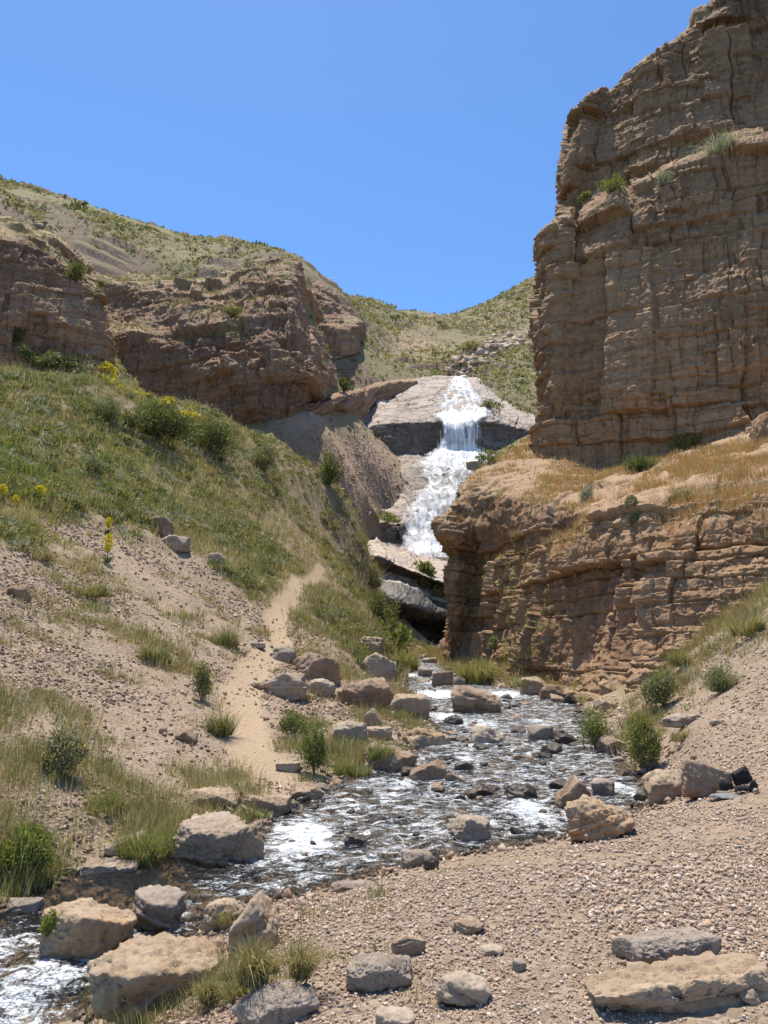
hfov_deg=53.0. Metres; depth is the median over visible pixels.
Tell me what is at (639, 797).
stream stone
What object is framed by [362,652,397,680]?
boulder
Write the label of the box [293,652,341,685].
boulder
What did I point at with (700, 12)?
rock pinnacle
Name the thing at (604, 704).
boulder
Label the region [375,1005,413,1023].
boulder
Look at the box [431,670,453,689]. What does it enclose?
boulder
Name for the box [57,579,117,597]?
grass tuft
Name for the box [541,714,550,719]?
stream stone
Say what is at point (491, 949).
boulder
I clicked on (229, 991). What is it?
grass tuft
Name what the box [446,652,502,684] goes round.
grass tuft
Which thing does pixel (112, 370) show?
yellow blossom
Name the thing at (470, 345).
bush
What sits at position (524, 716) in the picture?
stream stone
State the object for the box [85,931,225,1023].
boulder
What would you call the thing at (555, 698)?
stream stone
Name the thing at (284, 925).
scree
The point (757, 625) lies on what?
grass tuft
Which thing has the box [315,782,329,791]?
boulder
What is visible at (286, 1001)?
boulder
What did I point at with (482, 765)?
stream stone
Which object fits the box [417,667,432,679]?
boulder
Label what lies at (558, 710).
stream stone
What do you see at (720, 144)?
shrub
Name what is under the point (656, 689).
bush
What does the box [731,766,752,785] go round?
campfire stone
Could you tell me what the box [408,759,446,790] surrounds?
boulder
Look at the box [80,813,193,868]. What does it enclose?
grass tuft
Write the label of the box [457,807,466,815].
stream stone
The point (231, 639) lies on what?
grass tuft
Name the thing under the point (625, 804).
stream stone
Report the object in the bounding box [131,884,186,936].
boulder
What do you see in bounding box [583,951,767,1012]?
boulder
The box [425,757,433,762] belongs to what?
stream stone
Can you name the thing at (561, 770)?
stream stone
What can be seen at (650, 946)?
boulder
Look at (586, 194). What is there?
shrub
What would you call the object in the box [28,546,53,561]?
grass tuft
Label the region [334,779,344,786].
stream stone
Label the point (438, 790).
stream stone
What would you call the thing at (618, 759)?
boulder
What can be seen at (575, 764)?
stream stone
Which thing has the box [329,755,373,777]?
grass tuft
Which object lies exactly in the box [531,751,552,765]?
stream stone
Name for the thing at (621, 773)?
stream stone
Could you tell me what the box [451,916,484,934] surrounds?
boulder
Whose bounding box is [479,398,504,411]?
bush
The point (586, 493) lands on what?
shrub
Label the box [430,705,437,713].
stream stone
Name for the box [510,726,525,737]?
stream stone
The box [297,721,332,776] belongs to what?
leafy plant
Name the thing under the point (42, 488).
flower spike
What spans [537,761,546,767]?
stream stone
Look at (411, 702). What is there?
boulder
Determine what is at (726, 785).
campfire stone
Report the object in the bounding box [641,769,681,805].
boulder
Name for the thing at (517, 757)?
stream stone
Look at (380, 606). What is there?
bush
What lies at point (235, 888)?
stream stone
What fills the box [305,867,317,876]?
stream stone
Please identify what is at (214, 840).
boulder
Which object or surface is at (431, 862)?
boulder
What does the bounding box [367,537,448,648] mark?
rock wall
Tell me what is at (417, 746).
stream stone
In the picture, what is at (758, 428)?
boulder
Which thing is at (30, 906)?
boulder
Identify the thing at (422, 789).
stream stone
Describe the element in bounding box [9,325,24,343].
bush
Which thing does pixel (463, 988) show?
boulder
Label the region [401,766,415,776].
stream stone
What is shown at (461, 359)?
channel rocks
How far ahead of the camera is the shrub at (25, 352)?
58.72 m
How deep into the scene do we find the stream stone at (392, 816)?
8.89 m
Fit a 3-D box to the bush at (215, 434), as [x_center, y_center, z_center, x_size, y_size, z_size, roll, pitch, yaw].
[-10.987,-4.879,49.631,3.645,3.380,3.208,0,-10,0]
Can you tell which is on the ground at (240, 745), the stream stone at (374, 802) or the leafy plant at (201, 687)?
the leafy plant at (201, 687)
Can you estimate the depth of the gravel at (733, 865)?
4.84 m
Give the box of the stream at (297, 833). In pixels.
[0,655,641,1023]
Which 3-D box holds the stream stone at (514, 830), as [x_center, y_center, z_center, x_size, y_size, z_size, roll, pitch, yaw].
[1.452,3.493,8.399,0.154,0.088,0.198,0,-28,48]
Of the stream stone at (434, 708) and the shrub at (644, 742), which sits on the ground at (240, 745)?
the shrub at (644, 742)
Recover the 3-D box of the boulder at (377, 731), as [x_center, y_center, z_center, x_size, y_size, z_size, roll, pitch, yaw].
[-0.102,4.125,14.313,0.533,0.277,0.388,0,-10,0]
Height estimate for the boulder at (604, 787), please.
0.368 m
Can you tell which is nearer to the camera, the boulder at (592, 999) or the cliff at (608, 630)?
the boulder at (592, 999)
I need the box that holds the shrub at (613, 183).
[596,172,625,193]
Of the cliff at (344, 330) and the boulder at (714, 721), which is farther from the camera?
the cliff at (344, 330)
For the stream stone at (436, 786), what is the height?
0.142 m
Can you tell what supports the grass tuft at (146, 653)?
on the ground at (240, 745)
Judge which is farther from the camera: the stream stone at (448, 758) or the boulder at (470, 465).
the boulder at (470, 465)
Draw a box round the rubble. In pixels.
[0,403,765,1004]
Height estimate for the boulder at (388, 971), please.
0.168 m
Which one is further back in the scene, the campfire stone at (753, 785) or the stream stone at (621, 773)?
the stream stone at (621, 773)
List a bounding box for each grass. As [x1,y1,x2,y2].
[0,215,117,376]
[0,360,767,1023]
[91,254,335,424]
[441,432,767,575]
[459,551,566,696]
[525,1,766,467]
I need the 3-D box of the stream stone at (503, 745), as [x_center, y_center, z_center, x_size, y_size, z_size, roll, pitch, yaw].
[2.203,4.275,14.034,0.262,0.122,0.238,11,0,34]
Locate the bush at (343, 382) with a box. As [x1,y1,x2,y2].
[338,377,354,391]
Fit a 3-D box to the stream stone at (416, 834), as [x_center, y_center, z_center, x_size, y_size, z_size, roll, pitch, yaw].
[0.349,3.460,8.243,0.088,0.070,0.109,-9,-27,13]
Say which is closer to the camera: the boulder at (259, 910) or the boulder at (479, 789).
the boulder at (259, 910)
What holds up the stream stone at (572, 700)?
in the stream at (297, 833)
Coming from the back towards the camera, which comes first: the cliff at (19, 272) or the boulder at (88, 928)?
the cliff at (19, 272)
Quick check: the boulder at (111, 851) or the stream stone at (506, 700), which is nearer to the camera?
the boulder at (111, 851)
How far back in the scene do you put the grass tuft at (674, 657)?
16.80 m
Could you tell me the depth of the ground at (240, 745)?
10.86 m
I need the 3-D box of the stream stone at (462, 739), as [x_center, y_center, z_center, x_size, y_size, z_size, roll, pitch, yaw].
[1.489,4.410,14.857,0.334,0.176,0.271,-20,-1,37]
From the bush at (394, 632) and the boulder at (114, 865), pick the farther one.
the bush at (394, 632)
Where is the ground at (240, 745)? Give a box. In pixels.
[0,373,767,1023]
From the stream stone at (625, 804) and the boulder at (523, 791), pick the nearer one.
the stream stone at (625, 804)
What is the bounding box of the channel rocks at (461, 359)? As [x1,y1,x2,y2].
[445,331,531,377]
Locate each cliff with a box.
[0,216,115,378]
[92,256,337,427]
[310,280,366,358]
[430,433,767,702]
[526,0,767,469]
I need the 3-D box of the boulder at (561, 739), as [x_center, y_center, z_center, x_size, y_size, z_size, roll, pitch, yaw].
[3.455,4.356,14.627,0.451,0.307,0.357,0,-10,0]
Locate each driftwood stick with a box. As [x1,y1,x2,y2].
[396,835,405,848]
[716,791,749,792]
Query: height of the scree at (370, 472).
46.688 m
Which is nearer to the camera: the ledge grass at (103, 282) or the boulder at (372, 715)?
the boulder at (372, 715)
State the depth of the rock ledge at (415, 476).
102.31 m
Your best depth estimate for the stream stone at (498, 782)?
10.87 m
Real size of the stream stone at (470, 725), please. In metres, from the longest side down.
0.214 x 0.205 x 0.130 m
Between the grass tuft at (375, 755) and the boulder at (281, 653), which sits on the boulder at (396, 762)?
the grass tuft at (375, 755)
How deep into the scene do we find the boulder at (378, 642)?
33.64 m
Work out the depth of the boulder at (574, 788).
9.48 m
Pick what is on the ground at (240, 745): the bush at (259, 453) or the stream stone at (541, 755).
the bush at (259, 453)
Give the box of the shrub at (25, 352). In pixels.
[5,343,43,364]
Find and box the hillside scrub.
[0,174,537,529]
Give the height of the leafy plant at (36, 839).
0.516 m
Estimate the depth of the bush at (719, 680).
13.53 m
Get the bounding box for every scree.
[0,423,423,1023]
[268,385,403,523]
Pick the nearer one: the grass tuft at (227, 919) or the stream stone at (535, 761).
the grass tuft at (227, 919)
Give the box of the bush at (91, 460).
[66,452,112,474]
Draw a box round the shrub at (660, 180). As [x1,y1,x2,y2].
[654,169,674,187]
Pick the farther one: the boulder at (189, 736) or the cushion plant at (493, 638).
the cushion plant at (493, 638)
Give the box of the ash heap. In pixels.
[709,792,740,798]
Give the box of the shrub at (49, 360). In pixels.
[20,346,94,374]
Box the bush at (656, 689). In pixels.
[639,666,689,706]
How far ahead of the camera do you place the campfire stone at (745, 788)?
7.91 m
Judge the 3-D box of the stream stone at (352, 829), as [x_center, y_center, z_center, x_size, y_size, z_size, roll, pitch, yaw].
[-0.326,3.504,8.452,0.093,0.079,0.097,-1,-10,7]
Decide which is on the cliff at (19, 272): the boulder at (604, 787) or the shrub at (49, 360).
the shrub at (49, 360)
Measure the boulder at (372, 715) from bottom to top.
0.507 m
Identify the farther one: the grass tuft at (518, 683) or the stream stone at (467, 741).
the grass tuft at (518, 683)
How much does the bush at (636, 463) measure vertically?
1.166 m
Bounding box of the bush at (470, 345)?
[458,339,481,349]
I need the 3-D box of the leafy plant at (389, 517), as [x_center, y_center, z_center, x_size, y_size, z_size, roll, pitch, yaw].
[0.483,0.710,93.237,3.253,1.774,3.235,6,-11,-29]
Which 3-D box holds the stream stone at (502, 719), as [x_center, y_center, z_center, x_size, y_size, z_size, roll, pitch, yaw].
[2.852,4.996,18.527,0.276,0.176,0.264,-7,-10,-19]
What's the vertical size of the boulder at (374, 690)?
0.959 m
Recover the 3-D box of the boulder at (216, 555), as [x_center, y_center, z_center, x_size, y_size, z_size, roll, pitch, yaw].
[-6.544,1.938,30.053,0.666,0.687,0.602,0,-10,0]
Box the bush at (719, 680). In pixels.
[698,660,748,691]
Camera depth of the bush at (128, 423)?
40.82 m
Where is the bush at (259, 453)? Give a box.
[246,439,279,476]
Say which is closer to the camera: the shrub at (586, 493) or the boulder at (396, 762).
the boulder at (396, 762)
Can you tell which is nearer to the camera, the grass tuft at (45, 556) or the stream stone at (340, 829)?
the stream stone at (340, 829)
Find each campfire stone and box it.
[719,780,732,790]
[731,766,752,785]
[734,785,750,792]
[749,780,757,790]
[753,788,759,793]
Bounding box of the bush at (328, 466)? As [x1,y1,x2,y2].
[311,449,345,485]
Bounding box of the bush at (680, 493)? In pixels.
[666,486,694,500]
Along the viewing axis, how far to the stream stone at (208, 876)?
6.91 m
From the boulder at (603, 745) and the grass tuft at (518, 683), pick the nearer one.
the boulder at (603, 745)
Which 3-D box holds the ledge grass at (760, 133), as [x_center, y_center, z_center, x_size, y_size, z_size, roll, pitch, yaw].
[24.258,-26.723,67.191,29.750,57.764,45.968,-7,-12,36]
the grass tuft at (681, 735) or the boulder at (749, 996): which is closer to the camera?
the boulder at (749, 996)
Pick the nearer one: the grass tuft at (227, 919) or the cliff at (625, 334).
the grass tuft at (227, 919)
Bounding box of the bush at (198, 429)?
[178,413,208,446]
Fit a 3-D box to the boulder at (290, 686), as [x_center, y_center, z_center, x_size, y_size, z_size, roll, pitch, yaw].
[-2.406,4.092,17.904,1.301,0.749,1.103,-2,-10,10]
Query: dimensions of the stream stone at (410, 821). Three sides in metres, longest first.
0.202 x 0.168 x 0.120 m
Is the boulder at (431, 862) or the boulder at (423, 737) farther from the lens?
the boulder at (423, 737)
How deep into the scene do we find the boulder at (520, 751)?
13.44 m
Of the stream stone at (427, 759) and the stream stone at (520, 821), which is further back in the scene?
the stream stone at (427, 759)
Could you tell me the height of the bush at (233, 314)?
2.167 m
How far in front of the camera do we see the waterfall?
109.17 m
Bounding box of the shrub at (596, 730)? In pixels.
[575,711,611,748]
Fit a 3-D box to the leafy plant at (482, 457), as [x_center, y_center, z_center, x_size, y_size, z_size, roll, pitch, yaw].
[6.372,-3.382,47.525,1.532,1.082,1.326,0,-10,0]
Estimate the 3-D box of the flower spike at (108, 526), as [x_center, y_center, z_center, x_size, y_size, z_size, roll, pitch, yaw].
[-9.367,0.452,26.179,0.449,0.588,0.454,0,-10,0]
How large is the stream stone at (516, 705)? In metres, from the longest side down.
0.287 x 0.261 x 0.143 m
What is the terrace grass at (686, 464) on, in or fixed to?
on the cliff at (608, 630)
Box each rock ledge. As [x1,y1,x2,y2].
[288,378,417,419]
[363,375,535,453]
[378,452,489,553]
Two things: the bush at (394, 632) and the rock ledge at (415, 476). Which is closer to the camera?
the bush at (394, 632)
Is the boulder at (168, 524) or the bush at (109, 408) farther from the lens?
the bush at (109, 408)
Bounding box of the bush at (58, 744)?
[33,721,92,776]
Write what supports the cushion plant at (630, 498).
on the cliff at (608, 630)
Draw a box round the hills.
[0,180,536,541]
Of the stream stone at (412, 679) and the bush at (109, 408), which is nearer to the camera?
the stream stone at (412, 679)
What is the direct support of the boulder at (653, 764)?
on the ground at (240, 745)
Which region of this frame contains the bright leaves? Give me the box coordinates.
[0,442,72,507]
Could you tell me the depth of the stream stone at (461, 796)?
10.00 m
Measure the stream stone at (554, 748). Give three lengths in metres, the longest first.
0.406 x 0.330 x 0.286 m
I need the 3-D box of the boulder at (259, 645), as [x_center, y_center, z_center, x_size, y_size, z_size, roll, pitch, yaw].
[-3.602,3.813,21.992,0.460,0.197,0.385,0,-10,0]
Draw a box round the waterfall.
[403,376,486,556]
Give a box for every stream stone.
[205,874,213,878]
[219,860,234,869]
[231,883,245,896]
[285,809,300,815]
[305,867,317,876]
[309,806,317,811]
[318,811,326,817]
[331,826,344,836]
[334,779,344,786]
[346,809,354,813]
[350,827,357,833]
[368,799,380,809]
[380,813,400,826]
[398,815,413,824]
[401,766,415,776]
[407,677,417,683]
[412,832,420,838]
[414,679,429,687]
[414,742,420,748]
[419,787,427,795]
[422,751,432,757]
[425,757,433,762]
[426,748,440,756]
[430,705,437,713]
[431,783,444,793]
[434,789,442,792]
[438,709,448,713]
[443,715,463,728]
[443,755,454,761]
[445,773,466,789]
[446,730,457,736]
[450,736,455,743]
[453,793,464,802]
[454,736,469,745]
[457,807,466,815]
[460,743,467,749]
[461,740,472,746]
[467,723,474,729]
[472,742,486,753]
[476,796,482,801]
[479,762,488,768]
[489,794,501,803]
[493,780,503,784]
[497,716,507,723]
[497,743,511,751]
[500,694,512,701]
[502,698,510,704]
[502,704,510,712]
[503,780,513,790]
[509,826,526,837]
[510,714,521,721]
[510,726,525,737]
[511,704,520,709]
[511,818,525,826]
[513,755,533,766]
[517,757,530,768]
[519,702,531,708]
[519,770,527,775]
[521,714,532,723]
[530,758,540,766]
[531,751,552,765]
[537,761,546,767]
[539,809,546,814]
[540,742,563,758]
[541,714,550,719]
[549,778,567,793]
[550,694,562,704]
[552,708,562,713]
[554,729,564,732]
[556,768,564,774]
[559,813,566,821]
[562,695,577,706]
[568,740,585,751]
[572,720,584,725]
[572,769,587,779]
[573,762,581,767]
[611,770,633,788]
[620,802,633,809]
[633,792,646,803]
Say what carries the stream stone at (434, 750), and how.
in the stream at (297, 833)
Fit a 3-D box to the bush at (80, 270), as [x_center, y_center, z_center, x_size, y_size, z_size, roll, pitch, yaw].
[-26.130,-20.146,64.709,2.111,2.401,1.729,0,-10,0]
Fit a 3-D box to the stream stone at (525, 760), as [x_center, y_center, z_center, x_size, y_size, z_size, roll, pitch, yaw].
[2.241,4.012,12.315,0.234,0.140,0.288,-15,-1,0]
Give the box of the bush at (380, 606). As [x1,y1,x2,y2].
[368,587,400,622]
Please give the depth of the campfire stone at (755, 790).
7.75 m
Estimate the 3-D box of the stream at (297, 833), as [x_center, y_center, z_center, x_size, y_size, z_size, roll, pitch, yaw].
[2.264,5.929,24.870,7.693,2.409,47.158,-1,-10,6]
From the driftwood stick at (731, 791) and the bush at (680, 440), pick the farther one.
the bush at (680, 440)
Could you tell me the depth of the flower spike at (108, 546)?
22.66 m
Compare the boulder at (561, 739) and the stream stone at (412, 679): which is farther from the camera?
the stream stone at (412, 679)
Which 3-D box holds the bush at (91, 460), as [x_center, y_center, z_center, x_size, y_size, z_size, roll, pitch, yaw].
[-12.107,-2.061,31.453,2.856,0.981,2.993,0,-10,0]
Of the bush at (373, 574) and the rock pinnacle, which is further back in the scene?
the bush at (373, 574)
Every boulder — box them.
[0,1005,93,1023]
[3,897,44,919]
[7,585,31,600]
[38,897,136,974]
[63,856,148,879]
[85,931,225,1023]
[104,830,146,856]
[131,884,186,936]
[151,516,173,536]
[162,535,190,552]
[172,811,248,871]
[175,729,197,743]
[182,785,240,806]
[202,898,243,932]
[208,553,224,566]
[227,818,263,866]
[227,892,280,967]
[231,979,320,1023]
[240,794,291,816]
[249,672,308,700]
[250,642,265,648]
[272,645,295,662]
[275,761,299,771]
[289,782,323,803]
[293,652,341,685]
[308,678,335,697]
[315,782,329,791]
[331,880,367,893]
[332,721,368,742]
[333,677,393,710]
[343,833,370,850]
[346,951,412,992]
[358,636,384,654]
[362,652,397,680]
[362,741,417,782]
[363,708,381,726]
[367,726,392,739]
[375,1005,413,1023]
[389,693,429,719]
[391,934,426,955]
[400,727,453,757]
[401,848,431,868]
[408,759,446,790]
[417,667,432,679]
[422,657,436,666]
[423,855,438,870]
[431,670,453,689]
[436,970,491,1007]
[448,814,492,850]
[451,685,501,721]
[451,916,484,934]
[452,677,465,687]
[454,761,472,775]
[463,783,501,801]
[466,461,483,470]
[471,725,503,751]
[478,943,503,955]
[503,783,539,806]
[512,958,526,972]
[513,749,532,755]
[519,676,546,701]
[527,725,554,747]
[539,684,564,704]
[553,773,597,812]
[554,733,577,749]
[564,794,634,842]
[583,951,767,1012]
[589,994,609,1009]
[591,778,614,804]
[593,698,614,711]
[596,734,626,757]
[611,756,623,763]
[611,927,721,963]
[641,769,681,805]
[644,759,658,768]
[662,712,700,727]
[681,759,732,799]
[709,719,719,724]
[738,988,760,1004]
[749,411,767,442]
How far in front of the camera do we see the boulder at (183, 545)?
28.83 m
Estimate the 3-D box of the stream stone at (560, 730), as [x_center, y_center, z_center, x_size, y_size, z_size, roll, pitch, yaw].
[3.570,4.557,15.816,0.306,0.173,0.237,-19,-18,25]
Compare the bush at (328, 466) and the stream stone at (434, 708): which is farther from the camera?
the bush at (328, 466)
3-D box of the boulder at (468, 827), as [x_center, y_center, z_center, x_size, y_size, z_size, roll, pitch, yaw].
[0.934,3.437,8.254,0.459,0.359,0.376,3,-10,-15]
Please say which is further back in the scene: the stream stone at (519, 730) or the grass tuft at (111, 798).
the stream stone at (519, 730)
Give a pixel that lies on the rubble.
(286, 893)
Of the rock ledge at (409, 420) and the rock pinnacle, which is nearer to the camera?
the rock pinnacle
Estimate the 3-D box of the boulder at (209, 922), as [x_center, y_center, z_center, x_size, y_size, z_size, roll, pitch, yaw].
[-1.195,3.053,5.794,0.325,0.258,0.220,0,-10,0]
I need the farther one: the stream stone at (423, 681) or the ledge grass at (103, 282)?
the ledge grass at (103, 282)
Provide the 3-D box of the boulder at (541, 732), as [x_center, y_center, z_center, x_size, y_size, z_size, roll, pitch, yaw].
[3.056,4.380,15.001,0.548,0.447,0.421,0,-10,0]
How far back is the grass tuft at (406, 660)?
34.17 m
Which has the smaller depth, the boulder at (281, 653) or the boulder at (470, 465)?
the boulder at (281, 653)
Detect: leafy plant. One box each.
[0,820,62,878]
[37,907,59,937]
[191,658,213,700]
[276,708,311,737]
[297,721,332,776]
[376,511,401,522]
[413,559,436,589]
[431,576,444,598]
[475,449,497,464]
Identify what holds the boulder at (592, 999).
on the ground at (240, 745)
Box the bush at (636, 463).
[613,452,663,472]
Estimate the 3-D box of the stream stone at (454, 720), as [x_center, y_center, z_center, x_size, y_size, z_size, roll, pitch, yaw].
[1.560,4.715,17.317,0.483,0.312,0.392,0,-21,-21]
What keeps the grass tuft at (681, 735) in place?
on the ground at (240, 745)
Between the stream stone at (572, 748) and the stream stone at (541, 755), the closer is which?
the stream stone at (541, 755)
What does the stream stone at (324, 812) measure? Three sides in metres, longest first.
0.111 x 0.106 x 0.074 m
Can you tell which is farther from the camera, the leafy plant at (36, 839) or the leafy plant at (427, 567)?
the leafy plant at (427, 567)
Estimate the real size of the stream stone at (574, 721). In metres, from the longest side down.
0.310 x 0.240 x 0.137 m
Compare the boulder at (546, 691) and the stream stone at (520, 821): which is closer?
the stream stone at (520, 821)
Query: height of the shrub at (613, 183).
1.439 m
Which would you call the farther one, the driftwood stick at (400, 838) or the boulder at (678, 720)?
the boulder at (678, 720)
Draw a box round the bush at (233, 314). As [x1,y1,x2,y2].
[220,303,244,317]
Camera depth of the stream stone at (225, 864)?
7.22 m
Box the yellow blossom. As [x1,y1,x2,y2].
[94,361,203,423]
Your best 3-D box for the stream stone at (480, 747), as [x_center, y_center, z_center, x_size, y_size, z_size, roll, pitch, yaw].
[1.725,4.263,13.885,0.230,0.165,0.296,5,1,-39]
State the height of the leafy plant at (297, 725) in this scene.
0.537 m
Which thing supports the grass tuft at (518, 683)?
on the ground at (240, 745)
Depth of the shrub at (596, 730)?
13.74 m
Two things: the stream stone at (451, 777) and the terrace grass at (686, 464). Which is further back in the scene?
the terrace grass at (686, 464)
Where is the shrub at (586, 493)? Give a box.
[576,485,595,501]
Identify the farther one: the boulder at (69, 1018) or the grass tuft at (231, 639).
the grass tuft at (231, 639)
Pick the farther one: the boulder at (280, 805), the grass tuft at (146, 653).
the grass tuft at (146, 653)
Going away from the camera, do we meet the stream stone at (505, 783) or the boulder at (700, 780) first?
the boulder at (700, 780)
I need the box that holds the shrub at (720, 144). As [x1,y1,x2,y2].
[683,125,750,159]
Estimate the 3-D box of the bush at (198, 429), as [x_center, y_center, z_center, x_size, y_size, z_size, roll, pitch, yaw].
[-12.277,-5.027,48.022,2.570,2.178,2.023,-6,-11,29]
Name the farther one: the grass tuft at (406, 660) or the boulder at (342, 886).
the grass tuft at (406, 660)
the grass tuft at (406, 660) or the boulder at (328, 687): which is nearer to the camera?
the boulder at (328, 687)
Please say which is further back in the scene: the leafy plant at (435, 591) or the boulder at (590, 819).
the leafy plant at (435, 591)
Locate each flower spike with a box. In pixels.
[0,484,7,501]
[11,494,19,507]
[34,485,46,500]
[98,533,114,562]
[105,517,113,533]
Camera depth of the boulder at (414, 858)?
7.05 m
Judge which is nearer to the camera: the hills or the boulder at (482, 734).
the boulder at (482, 734)
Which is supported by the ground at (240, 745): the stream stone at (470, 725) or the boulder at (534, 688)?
the boulder at (534, 688)
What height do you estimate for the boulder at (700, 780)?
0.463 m
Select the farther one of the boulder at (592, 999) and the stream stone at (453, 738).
the stream stone at (453, 738)
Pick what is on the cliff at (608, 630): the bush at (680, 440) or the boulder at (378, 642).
the bush at (680, 440)
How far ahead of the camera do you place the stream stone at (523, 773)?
11.73 m
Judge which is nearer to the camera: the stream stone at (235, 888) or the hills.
the stream stone at (235, 888)
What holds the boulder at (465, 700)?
in the stream at (297, 833)
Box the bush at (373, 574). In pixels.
[361,557,390,587]
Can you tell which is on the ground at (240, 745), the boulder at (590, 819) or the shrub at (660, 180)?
the boulder at (590, 819)
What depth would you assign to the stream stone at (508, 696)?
22.71 m
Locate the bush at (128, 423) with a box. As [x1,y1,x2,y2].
[116,409,138,430]
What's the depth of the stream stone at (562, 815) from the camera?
9.06 m
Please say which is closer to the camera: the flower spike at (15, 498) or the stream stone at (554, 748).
the stream stone at (554, 748)
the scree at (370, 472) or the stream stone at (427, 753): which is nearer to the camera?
the stream stone at (427, 753)
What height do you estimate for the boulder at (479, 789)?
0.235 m
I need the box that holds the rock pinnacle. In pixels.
[689,5,711,28]
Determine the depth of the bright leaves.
26.86 m
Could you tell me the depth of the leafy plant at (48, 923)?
5.46 m
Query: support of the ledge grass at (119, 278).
on the cliff at (265, 343)
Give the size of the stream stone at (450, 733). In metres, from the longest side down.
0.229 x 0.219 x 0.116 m
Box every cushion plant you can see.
[486,634,498,649]
[623,494,638,508]
[627,512,639,525]
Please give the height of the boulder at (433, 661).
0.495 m
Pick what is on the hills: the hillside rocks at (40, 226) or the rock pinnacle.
the hillside rocks at (40, 226)
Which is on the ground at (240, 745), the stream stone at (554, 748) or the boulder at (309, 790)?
the boulder at (309, 790)
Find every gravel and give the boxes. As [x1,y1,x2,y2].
[0,654,657,1023]
[234,598,767,1023]
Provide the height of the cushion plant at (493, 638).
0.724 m
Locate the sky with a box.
[0,0,709,314]
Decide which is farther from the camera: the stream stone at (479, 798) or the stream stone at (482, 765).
the stream stone at (482, 765)
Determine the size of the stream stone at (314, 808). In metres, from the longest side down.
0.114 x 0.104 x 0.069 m
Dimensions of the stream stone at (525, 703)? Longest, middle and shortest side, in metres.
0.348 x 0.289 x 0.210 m
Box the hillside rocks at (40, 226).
[0,183,530,497]
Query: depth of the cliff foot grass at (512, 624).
30.53 m
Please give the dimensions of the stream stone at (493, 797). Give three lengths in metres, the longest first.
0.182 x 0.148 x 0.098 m
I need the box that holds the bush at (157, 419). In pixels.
[119,395,203,446]
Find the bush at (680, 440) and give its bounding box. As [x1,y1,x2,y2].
[660,429,703,449]
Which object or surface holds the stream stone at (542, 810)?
in the stream at (297, 833)
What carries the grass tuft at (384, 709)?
on the ground at (240, 745)
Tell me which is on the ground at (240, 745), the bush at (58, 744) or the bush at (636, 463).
the bush at (58, 744)
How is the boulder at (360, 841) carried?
in the stream at (297, 833)
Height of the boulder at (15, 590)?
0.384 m
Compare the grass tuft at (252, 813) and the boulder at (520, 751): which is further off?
the boulder at (520, 751)
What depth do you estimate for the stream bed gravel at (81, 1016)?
8.39 m
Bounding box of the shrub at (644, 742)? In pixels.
[619,706,663,769]
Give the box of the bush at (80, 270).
[63,261,87,283]
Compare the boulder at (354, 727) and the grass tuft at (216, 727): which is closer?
the grass tuft at (216, 727)
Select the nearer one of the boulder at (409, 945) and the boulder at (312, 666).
the boulder at (409, 945)
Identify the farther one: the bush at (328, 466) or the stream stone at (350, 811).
the bush at (328, 466)
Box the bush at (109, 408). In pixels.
[83,394,131,424]
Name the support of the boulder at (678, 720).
on the ground at (240, 745)
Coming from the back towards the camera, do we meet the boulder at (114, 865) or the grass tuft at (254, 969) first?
the boulder at (114, 865)
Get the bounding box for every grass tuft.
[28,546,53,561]
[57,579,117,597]
[79,782,131,816]
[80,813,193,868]
[132,639,177,663]
[178,950,278,1005]
[196,701,244,736]
[201,918,369,989]
[208,619,243,648]
[210,907,241,926]
[244,803,271,819]
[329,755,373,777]
[364,737,401,760]
[375,703,412,718]
[382,643,428,670]
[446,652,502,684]
[508,675,537,686]
[663,646,695,666]
[668,727,692,741]
[704,610,767,635]
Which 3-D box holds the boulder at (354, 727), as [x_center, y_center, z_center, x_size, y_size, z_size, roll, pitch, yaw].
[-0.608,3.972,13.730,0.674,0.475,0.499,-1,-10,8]
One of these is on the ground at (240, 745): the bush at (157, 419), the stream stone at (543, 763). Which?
the bush at (157, 419)
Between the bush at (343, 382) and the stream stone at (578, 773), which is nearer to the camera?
the stream stone at (578, 773)
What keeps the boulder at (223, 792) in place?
on the ground at (240, 745)
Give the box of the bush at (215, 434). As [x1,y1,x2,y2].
[194,412,242,462]
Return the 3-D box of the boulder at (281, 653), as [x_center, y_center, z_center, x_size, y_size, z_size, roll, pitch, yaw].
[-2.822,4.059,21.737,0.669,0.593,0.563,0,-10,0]
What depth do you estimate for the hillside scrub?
149.56 m
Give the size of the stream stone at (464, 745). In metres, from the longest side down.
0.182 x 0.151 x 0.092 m
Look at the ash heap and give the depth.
7.90 m
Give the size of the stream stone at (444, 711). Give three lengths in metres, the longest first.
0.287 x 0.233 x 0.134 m
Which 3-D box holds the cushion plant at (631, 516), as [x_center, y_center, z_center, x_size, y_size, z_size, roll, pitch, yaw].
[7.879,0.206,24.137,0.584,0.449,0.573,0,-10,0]
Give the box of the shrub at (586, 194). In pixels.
[578,190,592,204]
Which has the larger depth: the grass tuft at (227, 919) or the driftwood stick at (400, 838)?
the driftwood stick at (400, 838)
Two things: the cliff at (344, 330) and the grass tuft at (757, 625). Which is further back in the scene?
the cliff at (344, 330)
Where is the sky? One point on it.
(408, 151)
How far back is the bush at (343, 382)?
109.82 m
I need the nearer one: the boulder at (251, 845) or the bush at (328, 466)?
the boulder at (251, 845)
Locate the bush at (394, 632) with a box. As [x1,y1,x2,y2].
[380,610,413,653]

